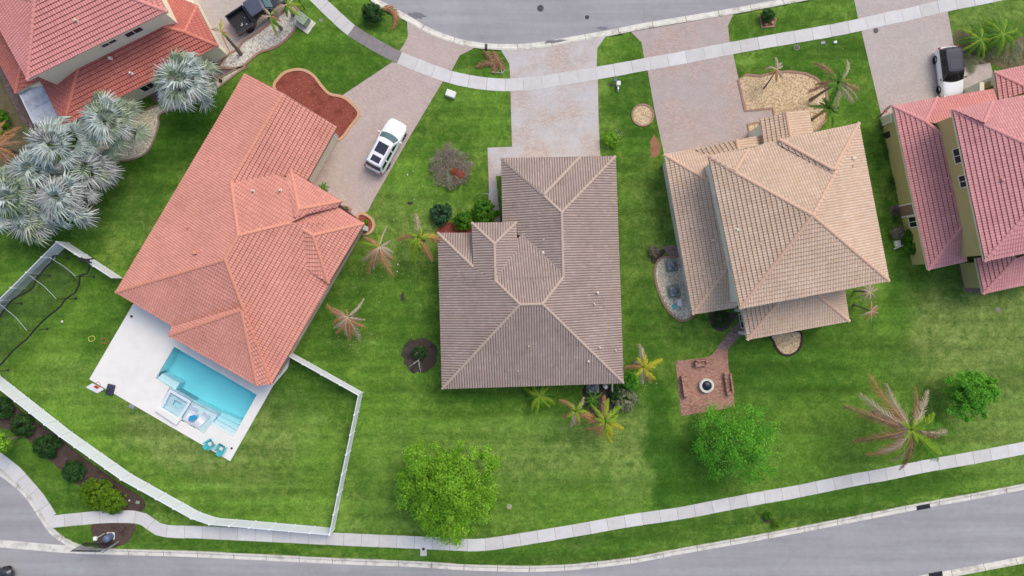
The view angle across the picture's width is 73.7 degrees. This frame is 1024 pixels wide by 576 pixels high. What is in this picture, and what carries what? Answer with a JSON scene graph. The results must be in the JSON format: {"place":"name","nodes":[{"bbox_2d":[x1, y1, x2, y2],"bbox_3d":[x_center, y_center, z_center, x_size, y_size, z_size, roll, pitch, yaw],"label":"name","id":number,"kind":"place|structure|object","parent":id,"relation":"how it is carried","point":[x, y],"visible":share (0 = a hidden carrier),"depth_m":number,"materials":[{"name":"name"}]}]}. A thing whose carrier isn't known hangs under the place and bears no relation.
{"place":"outdoors","nodes":[
{"label":"outdoors","id":0,"kind":"place"},
{"bbox_2d":[0,453,55,519],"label":"sidewalk","id":1,"kind":"structure","parent":0,"point":[13,470],"depth_m":63.97,"materials":[{"name":"concrete"}]},
{"bbox_2d":[115,73,367,385],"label":"house","id":2,"kind":"structure","parent":0,"point":[243,254],"depth_m":59.69,"materials":[{"name":"tile"}]},
{"bbox_2d":[309,135,337,182],"bbox_3d":[-17.521,-11.762,62.825,0.090,2.290,5.140,29,90,0],"label":"garage door","id":3,"kind":"structure","parent":2,"relation":"in","point":[334,139],"depth_m":63.09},
{"bbox_2d":[198,0,292,63],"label":"driveway","id":4,"kind":"structure","parent":0,"point":[215,11],"depth_m":63.98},
{"bbox_2d":[225,0,289,36],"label":"pickup truck","id":5,"kind":"object","parent":4,"relation":"on","point":[244,17],"visible":0.83,"depth_m":62.80,"materials":[{"name":"black paint"}]},
{"bbox_2d":[313,62,442,215],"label":"driveway","id":6,"kind":"structure","parent":0,"point":[396,91],"depth_m":63.98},
{"bbox_2d":[364,118,406,174],"bbox_3d":[-11.659,-13.162,63.069,2.510,1.855,5.200,28,90,0],"label":"parked car","id":7,"kind":"object","parent":6,"relation":"on","point":[386,145],"visible":1,"depth_m":62.58,"materials":[{"name":"white paint"}]},
{"bbox_2d":[0,0,1023,575],"bbox_3d":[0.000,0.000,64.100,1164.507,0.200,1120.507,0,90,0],"label":"lawn","id":8,"kind":"structure","parent":0,"point":[924,330],"depth_m":64.00,"materials":[{"name":"green plant"}]},
{"bbox_2d":[0,432,20,452],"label":"shade tree","id":9,"kind":"object","parent":8,"relation":"on","point":[5,440],"visible":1,"depth_m":61.04,"materials":[{"name":"green plant"}]},
{"bbox_2d":[0,76,29,179],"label":"mulch bed","id":10,"kind":"object","parent":8,"relation":"on","point":[6,105],"visible":0.57,"depth_m":63.97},
{"bbox_2d":[0,109,10,136],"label":"shrub","id":11,"kind":"object","parent":10,"relation":"on","point":[4,117],"visible":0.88,"depth_m":62.92,"materials":[{"name":"green plant"}]},
{"bbox_2d":[0,121,22,164],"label":"palm tree","id":12,"kind":"object","parent":10,"relation":"on","point":[9,151],"visible":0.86,"depth_m":60.14,"materials":[{"name":"orange plant"}]},
{"bbox_2d":[0,66,34,131],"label":"side path","id":13,"kind":"structure","parent":8,"relation":"on","point":[18,105],"depth_m":63.98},
{"bbox_2d":[0,164,43,234],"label":"fan palm","id":14,"kind":"object","parent":8,"relation":"on","point":[6,205],"visible":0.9,"depth_m":59.02,"materials":[{"name":"grey plant"}]},
{"bbox_2d":[0,243,63,312],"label":"vinyl fence","id":15,"kind":"object","parent":8,"relation":"on","point":[24,281],"visible":0.9,"depth_m":63.00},
{"bbox_2d":[3,144,61,193],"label":"fan palm","id":16,"kind":"object","parent":8,"relation":"on","point":[19,166],"visible":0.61,"depth_m":59.24,"materials":[{"name":"grey plant"}]},
{"bbox_2d":[4,197,63,247],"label":"fan palm","id":17,"kind":"object","parent":8,"relation":"on","point":[25,233],"visible":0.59,"depth_m":60.11,"materials":[{"name":"grey plant"}]},
{"bbox_2d":[0,250,94,371],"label":"batting net","id":18,"kind":"object","parent":8,"relation":"on","point":[45,318],"visible":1,"depth_m":63.02,"materials":[{"name":"metal"}]},
{"bbox_2d":[22,115,105,176],"bbox_3d":[-39.102,-12.407,60.773,6.915,6.454,5.718,0,90,0],"label":"fan palm","id":19,"kind":"object","parent":8,"relation":"on","point":[42,136],"visible":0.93,"depth_m":58.57,"materials":[{"name":"grey plant"}]},
{"bbox_2d":[31,167,102,229],"bbox_3d":[-39.270,-8.047,61.030,5.628,5.941,5.841,0,90,0],"label":"fan palm","id":20,"kind":"object","parent":8,"relation":"on","point":[47,191],"visible":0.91,"depth_m":59.28,"materials":[{"name":"grey plant"}]},
{"bbox_2d":[0,404,144,512],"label":"mulch bed","id":21,"kind":"object","parent":8,"relation":"on","point":[65,451],"visible":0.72,"depth_m":63.97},
{"bbox_2d":[0,395,14,419],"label":"shrub","id":22,"kind":"object","parent":21,"relation":"on","point":[5,403],"visible":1,"depth_m":63.22,"materials":[{"name":"green plant"}]},
{"bbox_2d":[8,412,34,436],"bbox_3d":[-45.486,12.718,63.241,2.383,1.588,2.310,0,90,0],"label":"shrub","id":23,"kind":"object","parent":21,"relation":"on","point":[17,419],"visible":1,"depth_m":63.05,"materials":[{"name":"green plant"}]},
{"bbox_2d":[31,433,62,459],"bbox_3d":[-43.270,14.793,63.165,2.791,1.741,2.622,0,90,0],"label":"shrub","id":24,"kind":"object","parent":21,"relation":"on","point":[48,450],"visible":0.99,"depth_m":63.04,"materials":[{"name":"green plant"}]},
{"bbox_2d":[61,459,86,483],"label":"shrub","id":25,"kind":"object","parent":21,"relation":"on","point":[69,469],"visible":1,"depth_m":63.16,"materials":[{"name":"green plant"}]},
{"bbox_2d":[79,477,114,511],"bbox_3d":[-38.343,18.944,62.861,3.285,2.346,3.046,41,90,0],"label":"shrub","id":26,"kind":"object","parent":21,"relation":"on","point":[90,488],"visible":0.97,"depth_m":62.61,"materials":[{"name":"green plant"}]},
{"bbox_2d":[98,488,127,514],"bbox_3d":[-36.910,19.843,63.040,2.613,1.990,2.528,30,90,0],"label":"shrub","id":27,"kind":"object","parent":21,"relation":"on","point":[112,505],"visible":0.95,"depth_m":62.70,"materials":[{"name":"green plant"}]},
{"bbox_2d":[55,241,122,278],"bbox_3d":[-39.021,-2.580,63.035,6.143,1.930,0.222,33,90,0],"label":"vinyl fence","id":28,"kind":"object","parent":8,"relation":"on","point":[94,263],"visible":0.99,"depth_m":63.03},
{"bbox_2d":[63,146,124,197],"bbox_3d":[-37.268,-10.391,61.327,4.861,5.346,4.942,0,90,0],"label":"fan palm","id":29,"kind":"object","parent":8,"relation":"on","point":[105,173],"visible":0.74,"depth_m":60.00,"materials":[{"name":"grey plant"}]},
{"bbox_2d":[0,0,227,132],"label":"house","id":30,"kind":"structure","parent":8,"relation":"on","point":[62,57],"depth_m":59.59,"materials":[{"name":"tile"}]},
{"bbox_2d":[91,523,136,547],"bbox_3d":[-37.325,23.189,64.000,4.291,0.060,2.314,0,90,0],"label":"mulch bed","id":31,"kind":"object","parent":8,"relation":"on","point":[124,532],"visible":0.88,"depth_m":63.97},
{"bbox_2d":[86,68,241,159],"bbox_3d":[-31.956,-15.720,64.000,17.306,0.060,3.959,-23,90,0],"label":"gravel bed","id":32,"kind":"object","parent":8,"relation":"on","point":[150,117],"visible":0.44,"depth_m":63.97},
{"bbox_2d":[76,88,153,162],"bbox_3d":[-34.618,-14.239,60.773,5.884,6.454,6.341,0,90,0],"label":"fan palm","id":33,"kind":"object","parent":32,"relation":"on","point":[95,112],"visible":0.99,"depth_m":58.88,"materials":[{"name":"grey plant"}]},
{"bbox_2d":[79,65,248,161],"bbox_3d":[-31.962,-15.717,63.955,17.453,0.090,4.119,-23,90,0],"label":"bed edging","id":34,"kind":"object","parent":32,"relation":"on","point":[218,87],"visible":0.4,"depth_m":63.91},
{"bbox_2d":[149,47,224,114],"bbox_3d":[-28.454,-18.144,60.752,6.055,6.496,5.834,0,90,0],"label":"fan palm","id":35,"kind":"object","parent":32,"relation":"on","point":[165,75],"visible":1,"depth_m":58.80,"materials":[{"name":"grey plant"}]},
{"bbox_2d":[0,375,334,535],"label":"vinyl fence","id":36,"kind":"object","parent":8,"relation":"on","point":[32,408],"visible":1,"depth_m":63.02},
{"bbox_2d":[90,304,289,460],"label":"pool deck","id":37,"kind":"structure","parent":8,"relation":"on","point":[137,353],"depth_m":63.94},
{"bbox_2d":[86,382,115,395],"bbox_3d":[-37.370,9.240,62.347,1.263,3.266,1.620,0,90,0],"label":"basketball hoop","id":38,"kind":"object","parent":37,"relation":"on","point":[110,389],"visible":1,"depth_m":61.45,"materials":[{"name":"white plastic"}]},
{"bbox_2d":[155,347,255,435],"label":"swimming pool","id":39,"kind":"structure","parent":37,"relation":"in","point":[223,402],"depth_m":65.75,"materials":[{"name":"liquid"}]},
{"bbox_2d":[149,62,232,101],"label":"side path","id":40,"kind":"structure","parent":8,"relation":"on","point":[154,96],"depth_m":63.98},
{"bbox_2d":[221,7,297,66],"bbox_3d":[-23.399,-22.982,64.000,9.065,0.060,2.286,-38,90,0],"label":"gravel bed","id":41,"kind":"object","parent":8,"relation":"on","point":[266,38],"visible":0.8,"depth_m":63.97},
{"bbox_2d":[210,19,242,55],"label":"palm tree","id":42,"kind":"object","parent":41,"relation":"on","point":[239,51],"visible":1,"depth_m":59.91,"materials":[{"name":"green plant"}]},
{"bbox_2d":[218,4,299,68],"bbox_3d":[-23.397,-22.982,63.955,9.261,0.090,2.485,-38,90,0],"label":"bed edging","id":43,"kind":"object","parent":41,"relation":"on","point":[264,50],"visible":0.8,"depth_m":63.91,"materials":[{"name":"brown concrete"}]},
{"bbox_2d":[256,9,282,35],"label":"palm tree","id":44,"kind":"object","parent":41,"relation":"on","point":[273,22],"visible":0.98,"depth_m":61.45,"materials":[{"name":"green plant"}]},
{"bbox_2d":[272,0,301,20],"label":"palm tree","id":45,"kind":"object","parent":8,"relation":"on","point":[278,9],"visible":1,"depth_m":61.05,"materials":[{"name":"green plant"}]},
{"bbox_2d":[294,11,315,33],"bbox_3d":[-19.398,-24.749,63.500,1.600,1.000,1.300,36,90,0],"label":"transformer","id":46,"kind":"object","parent":8,"relation":"on","point":[304,23],"visible":1,"depth_m":63.54,"materials":[{"name":"metal"}]},
{"bbox_2d":[275,71,356,137],"bbox_3d":[-18.426,-17.443,64.000,8.158,0.060,4.069,39,90,0],"label":"mulch bed","id":47,"kind":"object","parent":8,"relation":"on","point":[344,116],"visible":0.64,"depth_m":63.97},
{"bbox_2d":[272,68,359,140],"bbox_3d":[-18.435,-17.436,63.955,8.415,0.090,4.329,38,90,0],"label":"bed edging","id":48,"kind":"object","parent":47,"relation":"on","point":[327,92],"visible":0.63,"depth_m":63.91,"materials":[{"name":"beige concrete"}]},
{"bbox_2d":[289,353,362,533],"bbox_3d":[-15.953,13.513,63.035,5.813,1.930,17.113,-14,90,0],"label":"vinyl fence","id":49,"kind":"object","parent":8,"relation":"on","point":[339,382],"visible":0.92,"depth_m":62.93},
{"bbox_2d":[326,298,364,342],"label":"palm tree","id":50,"kind":"object","parent":8,"relation":"on","point":[343,319],"visible":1,"depth_m":61.06,"materials":[{"name":"beige plant"}]},
{"bbox_2d":[361,2,385,23],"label":"shrub","id":51,"kind":"object","parent":8,"relation":"on","point":[370,10],"visible":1,"depth_m":62.95,"materials":[{"name":"green plant"}]},
{"bbox_2d":[354,226,394,275],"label":"palm tree","id":52,"kind":"object","parent":8,"relation":"on","point":[383,251],"visible":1,"depth_m":60.67,"materials":[{"name":"beige plant"}]},
{"bbox_2d":[396,213,440,263],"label":"palm tree","id":53,"kind":"object","parent":8,"relation":"on","point":[418,237],"visible":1,"depth_m":60.40,"materials":[{"name":"green plant"}]},
{"bbox_2d":[401,338,437,373],"bbox_3d":[-8.668,6.348,64.018,3.503,0.060,3.411,0,90,0],"label":"dirt patch","id":54,"kind":"object","parent":8,"relation":"on","point":[428,362],"visible":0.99,"depth_m":63.99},
{"bbox_2d":[400,22,472,69],"bbox_3d":[-7.333,-22.338,64.012,6.769,0.060,3.167,23,90,0],"label":"driveway apron","id":55,"kind":"object","parent":8,"relation":"on","point":[426,47],"visible":1,"depth_m":63.98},
{"bbox_2d":[429,203,452,225],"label":"shrub","id":56,"kind":"object","parent":8,"relation":"on","point":[444,212],"visible":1,"depth_m":63.09,"materials":[{"name":"green plant"}]},
{"bbox_2d":[393,439,506,549],"bbox_3d":[-5.464,18.015,60.156,10.056,7.702,9.602,0,90,0],"label":"shade tree","id":57,"kind":"object","parent":8,"relation":"on","point":[442,475],"visible":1,"depth_m":59.10,"materials":[{"name":"green plant"}]},
{"bbox_2d":[428,142,474,190],"bbox_3d":[-5.771,-11.174,63.587,4.343,1.420,4.516,31,90,0],"label":"dead bush","id":58,"kind":"object","parent":8,"relation":"on","point":[444,161],"visible":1,"depth_m":63.51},
{"bbox_2d":[436,222,471,232],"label":"mulch bed","id":59,"kind":"object","parent":8,"relation":"on","point":[448,227],"visible":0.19,"depth_m":63.97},
{"bbox_2d":[452,210,474,230],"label":"shrub","id":60,"kind":"object","parent":59,"relation":"on","point":[462,220],"visible":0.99,"depth_m":62.87,"materials":[{"name":"green plant"}]},
{"bbox_2d":[471,198,500,222],"bbox_3d":[-2.413,-6.993,63.031,2.762,1.997,2.591,0,90,0],"label":"shrub","id":61,"kind":"object","parent":8,"relation":"on","point":[483,215],"visible":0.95,"depth_m":62.62,"materials":[{"name":"green plant"}]},
{"bbox_2d":[476,49,505,73],"bbox_3d":[-1.794,-21.151,63.836,2.806,0.247,2.153,21,90,0],"label":"fallen frond","id":62,"kind":"object","parent":8,"relation":"on","point":[490,58],"visible":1,"depth_m":63.80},
{"bbox_2d":[523,386,554,413],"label":"palm tree","id":63,"kind":"object","parent":8,"relation":"on","point":[540,399],"visible":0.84,"depth_m":62.60,"materials":[{"name":"green plant"}]},
{"bbox_2d":[501,37,604,77],"bbox_3d":[4.053,-21.329,64.012,9.972,0.060,3.366,-7,90,0],"label":"driveway apron","id":64,"kind":"object","parent":8,"relation":"on","point":[574,56],"visible":1,"depth_m":63.98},
{"bbox_2d":[559,397,595,427],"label":"palm tree","id":65,"kind":"object","parent":8,"relation":"on","point":[583,414],"visible":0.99,"depth_m":60.80,"materials":[{"name":"green plant"}]},
{"bbox_2d":[370,0,808,49],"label":"kerb","id":66,"kind":"structure","parent":8,"relation":"on","point":[606,33],"depth_m":64.09,"materials":[{"name":"concrete"}]},
{"bbox_2d":[582,384,613,426],"bbox_3d":[8.091,11.024,64.018,3.013,0.060,4.183,0,90,0],"label":"dirt patch","id":67,"kind":"object","parent":8,"relation":"on","point":[605,392],"visible":0.41,"depth_m":63.99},
{"bbox_2d":[586,395,623,443],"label":"palm tree","id":68,"kind":"object","parent":67,"relation":"on","point":[605,418],"visible":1,"depth_m":60.67,"materials":[{"name":"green plant"}]},
{"bbox_2d":[601,131,620,148],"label":"shrub","id":69,"kind":"object","parent":8,"relation":"on","point":[608,138],"visible":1,"depth_m":63.29,"materials":[{"name":"green plant"}]},
{"bbox_2d":[609,383,626,399],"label":"shrub","id":70,"kind":"object","parent":8,"relation":"on","point":[614,394],"visible":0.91,"depth_m":63.18,"materials":[{"name":"green plant"}]},
{"bbox_2d":[611,388,638,412],"bbox_3d":[10.500,10.376,63.272,2.424,1.526,2.401,40,90,0],"label":"shrub","id":71,"kind":"object","parent":8,"relation":"on","point":[632,395],"visible":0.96,"depth_m":63.15,"materials":[{"name":"grey plant"}]},
{"bbox_2d":[622,371,641,390],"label":"shrub","id":72,"kind":"object","parent":8,"relation":"on","point":[631,381],"visible":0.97,"depth_m":62.76,"materials":[{"name":"green plant"}]},
{"bbox_2d":[633,105,651,124],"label":"gravel bed","id":73,"kind":"object","parent":8,"relation":"on","point":[642,114],"visible":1,"depth_m":63.97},
{"bbox_2d":[623,344,662,383],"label":"palm tree","id":74,"kind":"object","parent":8,"relation":"on","point":[645,368],"visible":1,"depth_m":59.99,"materials":[{"name":"yellow plant"}]},
{"bbox_2d":[656,257,691,319],"bbox_3d":[15.202,0.055,64.000,3.179,0.060,6.240,-10,90,0],"label":"gravel bed","id":75,"kind":"object","parent":8,"relation":"on","point":[664,280],"visible":0.6,"depth_m":63.97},
{"bbox_2d":[654,255,692,321],"bbox_3d":[15.220,0.068,63.955,3.385,0.090,6.416,-10,90,0],"label":"bed edging","id":76,"kind":"object","parent":75,"relation":"on","point":[661,298],"visible":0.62,"depth_m":63.91,"materials":[{"name":"brown concrete"}]},
{"bbox_2d":[666,284,680,298],"bbox_3d":[15.133,0.296,63.575,1.200,0.850,1.200,-12,90,0],"label":"condenser","id":77,"kind":"object","parent":75,"relation":"on","point":[673,291],"visible":1,"depth_m":63.33,"materials":[{"name":"grey metal"}]},
{"bbox_2d":[631,14,732,59],"bbox_3d":[16.221,-23.277,64.012,9.741,0.060,3.187,-10,90,0],"label":"driveway apron","id":78,"kind":"object","parent":8,"relation":"on","point":[668,39],"visible":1,"depth_m":63.98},
{"bbox_2d":[675,349,734,415],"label":"fire pit patio","id":79,"kind":"structure","parent":8,"relation":"on","point":[713,371],"depth_m":63.98,"materials":[{"name":"red brick"}]},
{"bbox_2d":[699,378,713,392],"bbox_3d":[18.150,9.100,63.680,1.360,0.640,1.360,0,90,0],"label":"fire pit","id":80,"kind":"object","parent":79,"relation":"on","point":[706,385],"visible":1,"depth_m":63.54,"materials":[{"name":"stone"}]},
{"bbox_2d":[709,312,736,331],"bbox_3d":[19.758,3.163,64.000,2.684,0.060,1.875,0,90,0],"label":"mulch bed","id":81,"kind":"object","parent":8,"relation":"on","point":[732,316],"visible":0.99,"depth_m":63.97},
{"bbox_2d":[710,309,730,328],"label":"shrub","id":82,"kind":"object","parent":81,"relation":"on","point":[722,315],"visible":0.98,"depth_m":63.65,"materials":[{"name":"green plant"}]},
{"bbox_2d":[715,320,744,350],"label":"patio walk","id":83,"kind":"structure","parent":8,"relation":"on","point":[732,336],"depth_m":63.98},
{"bbox_2d":[691,401,782,486],"bbox_3d":[20.226,14.094,60.886,8.929,6.235,7.995,0,90,0],"label":"shade tree","id":84,"kind":"object","parent":8,"relation":"on","point":[734,427],"visible":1,"depth_m":60.48,"materials":[{"name":"green plant"}]},
{"bbox_2d":[662,110,890,340],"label":"house","id":85,"kind":"structure","parent":8,"relation":"on","point":[775,223],"depth_m":56.64,"materials":[{"name":"beige tile"}]},
{"bbox_2d":[740,72,825,130],"bbox_3d":[25.400,-17.100,64.000,8.400,0.060,6.400,0,90,0],"label":"gravel bed","id":86,"kind":"object","parent":8,"relation":"on","point":[792,89],"visible":0.73,"depth_m":63.97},
{"bbox_2d":[763,57,783,88],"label":"palm tree","id":87,"kind":"object","parent":86,"relation":"on","point":[775,70],"visible":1,"depth_m":61.41,"materials":[{"name":"beige plant"}]},
{"bbox_2d":[737,70,828,131],"bbox_3d":[25.400,-17.104,63.955,8.600,0.090,6.592,0,90,0],"label":"bed edging","id":88,"kind":"object","parent":86,"relation":"on","point":[786,71],"visible":0.69,"depth_m":63.91,"materials":[{"name":"brown concrete"}]},
{"bbox_2d":[807,98,839,126],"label":"palm tree","id":89,"kind":"object","parent":86,"relation":"on","point":[828,108],"visible":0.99,"depth_m":60.27,"materials":[{"name":"green plant"}]},
{"bbox_2d":[806,59,859,109],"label":"palm tree","id":90,"kind":"object","parent":86,"relation":"on","point":[837,88],"visible":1,"depth_m":58.78,"materials":[{"name":"green plant"}]},
{"bbox_2d":[772,332,800,353],"bbox_3d":[25.688,5.170,64.000,2.975,0.060,2.272,0,90,0],"label":"gravel bed","id":91,"kind":"object","parent":8,"relation":"on","point":[788,343],"visible":0.71,"depth_m":63.97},
{"bbox_2d":[842,373,947,470],"bbox_3d":[33.433,11.929,60.726,9.718,6.575,7.560,16,90,0],"label":"palm tree","id":92,"kind":"object","parent":8,"relation":"on","point":[918,430],"visible":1,"depth_m":58.18,"materials":[{"name":"brown plant"}]},
{"bbox_2d":[854,0,937,18],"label":"driveway apron","id":93,"kind":"object","parent":8,"relation":"on","point":[865,8],"visible":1,"depth_m":63.98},
{"bbox_2d":[880,65,1023,294],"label":"house","id":94,"kind":"structure","parent":8,"relation":"on","point":[957,164],"depth_m":59.93,"materials":[{"name":"pink tile"}]},
{"bbox_2d":[899,203,914,217],"bbox_3d":[36.396,-7.156,62.875,0.090,2.190,1.190,-12,90,0],"label":"door","id":95,"kind":"structure","parent":94,"relation":"in","point":[906,210],"depth_m":62.88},
{"bbox_2d":[942,369,1000,422],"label":"shade tree","id":96,"kind":"object","parent":8,"relation":"on","point":[974,400],"visible":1,"depth_m":60.56,"materials":[{"name":"green plant"}]},
{"bbox_2d":[921,556,1023,575],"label":"kerb","id":97,"kind":"structure","parent":8,"relation":"on","point":[987,566],"depth_m":64.09,"materials":[{"name":"concrete"}]},
{"bbox_2d":[953,30,1023,68],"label":"dirt patch","id":98,"kind":"object","parent":8,"relation":"on","point":[958,34],"visible":0.53,"depth_m":63.99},
{"bbox_2d":[955,24,993,59],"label":"palm tree","id":99,"kind":"object","parent":98,"relation":"on","point":[976,40],"visible":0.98,"depth_m":62.85,"materials":[{"name":"green plant"}]},
{"bbox_2d":[963,38,1023,75],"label":"weeds","id":100,"kind":"object","parent":8,"relation":"on","point":[1018,49],"visible":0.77,"depth_m":63.84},
{"bbox_2d":[980,16,1018,56],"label":"palm tree","id":101,"kind":"object","parent":8,"relation":"on","point":[997,35],"visible":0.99,"depth_m":62.53,"materials":[{"name":"green plant"}]},
{"bbox_2d":[0,476,1023,575],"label":"road","id":102,"kind":"structure","parent":0,"point":[968,533],"depth_m":64.11,"materials":[{"name":"asphalt"}]},
{"bbox_2d":[0,540,93,553],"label":"valley gutter","id":103,"kind":"object","parent":102,"relation":"on","point":[35,546],"visible":0.89,"depth_m":64.10,"materials":[{"name":"concrete"}]},
{"bbox_2d":[0,469,1023,571],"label":"kerb","id":104,"kind":"structure","parent":102,"relation":"on","point":[53,532],"depth_m":64.09,"materials":[{"name":"concrete"}]},
{"bbox_2d":[70,542,113,551],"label":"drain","id":105,"kind":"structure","parent":104,"relation":"in","point":[86,550],"depth_m":62.76,"materials":[{"name":"metal"}]},
{"bbox_2d":[436,155,623,389],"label":"house","id":106,"kind":"structure","parent":0,"point":[529,290],"depth_m":59.87,"materials":[{"name":"brown tile"}]},
{"bbox_2d":[47,442,1023,550],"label":"sidewalk","id":107,"kind":"structure","parent":0,"point":[150,523],"depth_m":63.97,"materials":[{"name":"concrete"}]},
{"bbox_2d":[487,75,599,221],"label":"driveway","id":108,"kind":"structure","parent":0,"point":[559,121],"depth_m":63.98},
{"bbox_2d":[381,0,781,49],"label":"cul de sac road","id":109,"kind":"structure","parent":0,"point":[505,21],"depth_m":64.11,"materials":[{"name":"asphalt"}]},
{"bbox_2d":[310,0,1001,90],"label":"sidewalk","id":110,"kind":"structure","parent":0,"point":[335,16],"depth_m":63.97,"materials":[{"name":"concrete"}]},
{"bbox_2d":[648,54,772,153],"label":"driveway","id":111,"kind":"structure","parent":0,"point":[698,104],"depth_m":63.98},
{"bbox_2d":[861,11,992,116],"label":"driveway","id":112,"kind":"structure","parent":0,"point":[900,56],"depth_m":63.98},
{"bbox_2d":[932,45,967,96],"bbox_3d":[40.571,-19.990,63.142,2.480,1.708,4.700,-7,90,0],"label":"parked car","id":113,"kind":"object","parent":112,"relation":"on","point":[949,63],"visible":0.96,"depth_m":62.73,"materials":[{"name":"white paint"}]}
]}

